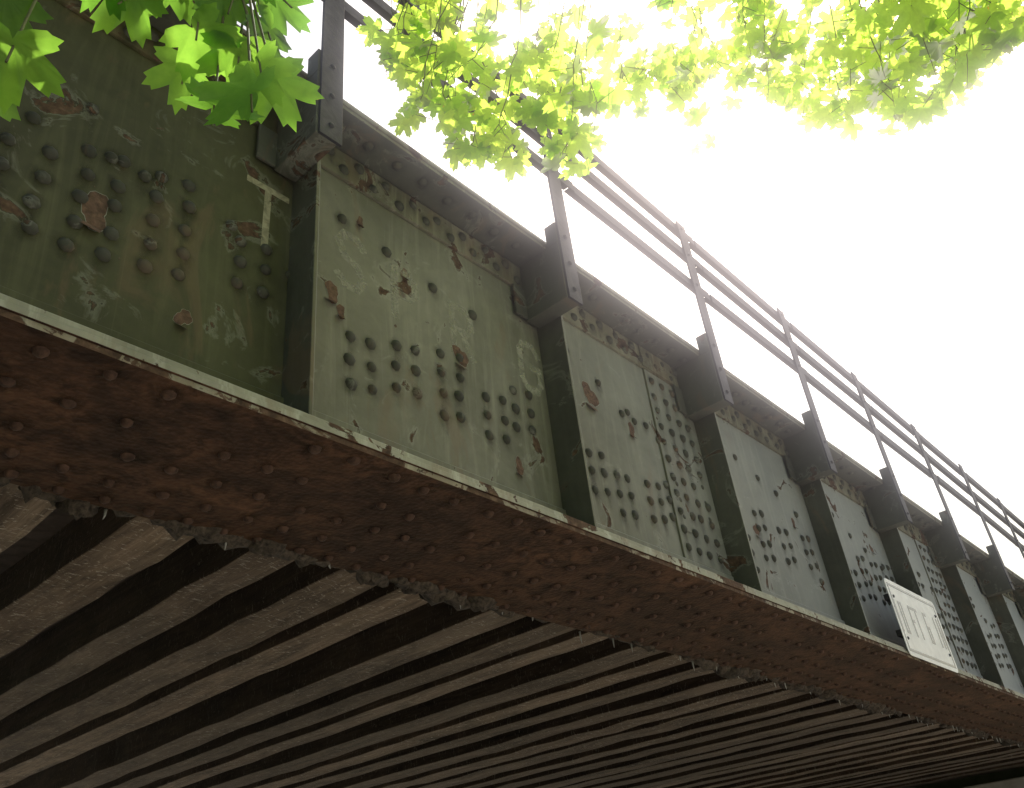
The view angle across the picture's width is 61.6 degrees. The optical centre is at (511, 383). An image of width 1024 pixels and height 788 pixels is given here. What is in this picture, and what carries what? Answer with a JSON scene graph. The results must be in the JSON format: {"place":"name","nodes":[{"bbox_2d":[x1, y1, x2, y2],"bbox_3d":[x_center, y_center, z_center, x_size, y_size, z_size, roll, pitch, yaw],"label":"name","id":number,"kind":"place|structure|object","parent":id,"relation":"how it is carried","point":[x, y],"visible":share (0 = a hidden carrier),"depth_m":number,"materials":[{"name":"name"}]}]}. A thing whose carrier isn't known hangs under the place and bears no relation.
{"place":"outdoors","nodes":[
{"label":"outdoors","id":0,"kind":"place"},
{"bbox_2d":[237,0,1023,578],"label":"sky","id":1,"kind":"structure","parent":0,"point":[900,257],"materials":[{"name":"white"}]},
{"label":"ground","id":2,"kind":"structure","parent":0,"visible":0},
{"bbox_2d":[911,767,1023,787],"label":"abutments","id":3,"kind":"structure","parent":2,"relation":"on","point":[1012,778],"depth_m":12.55,"materials":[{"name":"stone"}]},
{"bbox_2d":[0,508,192,787],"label":"bridge deck and track","id":4,"kind":"structure","parent":3,"relation":"on","point":[55,521],"depth_m":3.57,"materials":[{"name":"wood"}]},
{"bbox_2d":[0,506,193,656],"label":"tie","id":5,"kind":"object","parent":4,"relation":"on","point":[73,565],"visible":0.49,"depth_m":3.43,"materials":[{"name":"brown wood"}]},
{"bbox_2d":[0,538,293,719],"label":"tie","id":6,"kind":"object","parent":4,"relation":"on","point":[188,580],"visible":0.68,"depth_m":3.94,"materials":[{"name":"brown wood"}]},
{"bbox_2d":[0,582,427,787],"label":"tie","id":7,"kind":"object","parent":4,"relation":"on","point":[375,605],"visible":0.36,"depth_m":4.73,"materials":[{"name":"brown wood"}]},
{"bbox_2d":[139,629,607,787],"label":"tie","id":8,"kind":"object","parent":4,"relation":"on","point":[548,648],"visible":0.38,"depth_m":5.65,"materials":[{"name":"brown wood"}]},
{"bbox_2d":[181,638,663,787],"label":"tie","id":9,"kind":"object","parent":4,"relation":"on","point":[572,666],"visible":0.37,"depth_m":5.85,"materials":[{"name":"brown wood"}]},
{"bbox_2d":[279,662,714,787],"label":"tie","id":10,"kind":"object","parent":4,"relation":"on","point":[624,689],"visible":0.34,"depth_m":6.45,"materials":[{"name":"brown wood"}]},
{"bbox_2d":[317,673,751,787],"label":"tie","id":11,"kind":"object","parent":4,"relation":"on","point":[686,689],"visible":0.32,"depth_m":6.86,"materials":[{"name":"brown wood"}]},
{"bbox_2d":[406,689,809,787],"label":"tie","id":12,"kind":"object","parent":4,"relation":"on","point":[686,719],"visible":0.28,"depth_m":7.27,"materials":[{"name":"brown wood"}]},
{"bbox_2d":[516,705,867,787],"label":"tie","id":13,"kind":"object","parent":4,"relation":"on","point":[808,721],"visible":0.27,"depth_m":8.12,"materials":[{"name":"brown wood"}]},
{"bbox_2d":[559,713,892,787],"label":"tie","id":14,"kind":"object","parent":4,"relation":"on","point":[781,737],"visible":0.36,"depth_m":8.45,"materials":[{"name":"brown wood"}]},
{"bbox_2d":[647,723,939,787],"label":"tie","id":15,"kind":"object","parent":4,"relation":"on","point":[858,742],"visible":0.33,"depth_m":9.12,"materials":[{"name":"brown wood"}]},
{"bbox_2d":[664,727,956,787],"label":"tie","id":16,"kind":"object","parent":4,"relation":"on","point":[822,755],"visible":0.3,"depth_m":9.53,"materials":[{"name":"brown wood"}]},
{"bbox_2d":[690,730,964,787],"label":"tie","id":17,"kind":"object","parent":4,"relation":"on","point":[823,761],"visible":0.29,"depth_m":9.84,"materials":[{"name":"brown wood"}]},
{"bbox_2d":[714,734,976,787],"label":"tie","id":18,"kind":"object","parent":4,"relation":"on","point":[892,752],"visible":0.3,"depth_m":10.10,"materials":[{"name":"brown wood"}]},
{"bbox_2d":[845,753,1023,787],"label":"tie","id":19,"kind":"object","parent":4,"relation":"on","point":[933,771],"visible":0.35,"depth_m":11.71,"materials":[{"name":"brown wood"}]},
{"bbox_2d":[0,0,1023,742],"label":"girder","id":20,"kind":"object","parent":3,"relation":"on","point":[250,378],"visible":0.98,"depth_m":3.31,"materials":[{"name":"metal"}]},
{"bbox_2d":[0,483,55,552],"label":"tie","id":21,"kind":"object","parent":20,"relation":"on","point":[20,518],"visible":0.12,"depth_m":2.89,"materials":[{"name":"brown wood"}]},
{"bbox_2d":[0,561,375,762],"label":"tie","id":22,"kind":"object","parent":20,"relation":"on","point":[291,594],"visible":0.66,"depth_m":4.33,"materials":[{"name":"brown wood"}]},
{"bbox_2d":[6,602,525,787],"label":"tie","id":23,"kind":"object","parent":20,"relation":"on","point":[404,638],"visible":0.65,"depth_m":5.17,"materials":[{"name":"brown wood"}]},
{"bbox_2d":[93,616,574,787],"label":"tie","id":24,"kind":"object","parent":20,"relation":"on","point":[507,639],"visible":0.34,"depth_m":5.29,"materials":[{"name":"brown wood"}]},
{"bbox_2d":[237,652,686,787],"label":"tie","id":25,"kind":"object","parent":20,"relation":"on","point":[647,665],"visible":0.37,"depth_m":6.21,"materials":[{"name":"brown wood"}]},
{"bbox_2d":[79,174,873,552],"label":"peeling paint patches","id":26,"kind":"object","parent":20,"relation":"attached to","point":[93,208],"visible":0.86,"depth_m":3.11,"materials":[{"name":"paint"}]},
{"bbox_2d":[0,0,1023,741],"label":"rivets","id":27,"kind":"object","parent":20,"relation":"on","point":[78,196],"visible":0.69,"depth_m":3.47,"materials":[{"name":"paint"}]},
{"bbox_2d":[369,678,781,787],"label":"tie","id":28,"kind":"object","parent":20,"relation":"on","point":[685,706],"visible":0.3,"depth_m":6.98,"materials":[{"name":"brown wood"}]},
{"bbox_2d":[446,693,826,787],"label":"tie","id":29,"kind":"object","parent":20,"relation":"on","point":[783,706],"visible":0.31,"depth_m":7.59,"materials":[{"name":"brown wood"}]},
{"bbox_2d":[480,699,852,787],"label":"tie","id":30,"kind":"object","parent":20,"relation":"on","point":[712,734],"visible":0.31,"depth_m":7.93,"materials":[{"name":"brown wood"}]},
{"bbox_2d":[318,0,1023,590],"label":"railing","id":31,"kind":"object","parent":20,"relation":"on","point":[330,114],"visible":0.88,"depth_m":5.47,"materials":[{"name":"grey metal"}]},
{"bbox_2d":[581,713,915,787],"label":"tie","id":32,"kind":"object","parent":20,"relation":"on","point":[893,719],"visible":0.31,"depth_m":8.66,"materials":[{"name":"brown wood"}]},
{"bbox_2d":[611,719,936,787],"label":"tie","id":33,"kind":"object","parent":20,"relation":"on","point":[830,741],"visible":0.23,"depth_m":8.93,"materials":[{"name":"brown wood"}]},
{"bbox_2d":[742,735,993,787],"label":"tie","id":34,"kind":"object","parent":20,"relation":"on","point":[884,759],"visible":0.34,"depth_m":10.28,"materials":[{"name":"brown wood"}]},
{"bbox_2d":[763,741,1000,787],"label":"tie","id":35,"kind":"object","parent":20,"relation":"on","point":[927,757],"visible":0.34,"depth_m":10.54,"materials":[{"name":"brown wood"}]},
{"bbox_2d":[793,743,1015,787],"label":"tie","id":36,"kind":"object","parent":20,"relation":"on","point":[933,760],"visible":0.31,"depth_m":10.79,"materials":[{"name":"brown wood"}]},
{"bbox_2d":[802,745,1023,787],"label":"tie","id":37,"kind":"object","parent":20,"relation":"on","point":[992,752],"visible":0.35,"depth_m":11.07,"materials":[{"name":"brown wood"}]},
{"bbox_2d":[883,578,957,672],"bbox_3d":[2.850,1.705,6.014,0.062,0.525,0.970,-30,-40,32],"label":"clearance sign","id":38,"kind":"object","parent":20,"relation":"attached to","point":[920,631],"visible":1,"depth_m":5.96,"materials":[{"name":"grey metal"}]},
{"bbox_2d":[830,750,1023,787],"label":"tie","id":39,"kind":"object","parent":20,"relation":"on","point":[934,768],"visible":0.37,"depth_m":11.35,"materials":[{"name":"brown wood"}]},
{"bbox_2d":[862,756,1023,787],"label":"tie","id":40,"kind":"object","parent":20,"relation":"on","point":[971,768],"visible":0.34,"depth_m":11.89,"materials":[{"name":"brown wood"}]},
{"bbox_2d":[883,761,1023,787],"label":"tie","id":41,"kind":"object","parent":20,"relation":"on","point":[991,769],"visible":0.32,"depth_m":12.21,"materials":[{"name":"brown wood"}]},
{"bbox_2d":[905,766,1023,787],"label":"tie","id":42,"kind":"object","parent":20,"relation":"on","point":[963,777],"visible":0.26,"depth_m":12.51,"materials":[{"name":"brown wood"}]},
{"bbox_2d":[0,477,1023,747],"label":"plate edge crust","id":43,"kind":"object","parent":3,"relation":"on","point":[432,593],"visible":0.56,"depth_m":3.55,"materials":[{"name":"metal"}]},
{"bbox_3d":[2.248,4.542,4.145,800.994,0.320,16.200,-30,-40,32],"label":"pavements","id":44,"kind":"structure","parent":0,"visible":0},
{"bbox_2d":[5,0,1023,182],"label":"tree branches","id":45,"kind":"object","parent":44,"relation":"on","point":[197,29],"visible":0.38,"depth_m":2.85,"materials":[{"name":"brown plant"}]},
{"bbox_2d":[0,0,1023,182],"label":"maple leaves","id":46,"kind":"object","parent":45,"relation":"on","point":[278,85],"visible":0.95,"depth_m":2.69,"materials":[{"name":"green plant"}]}
]}

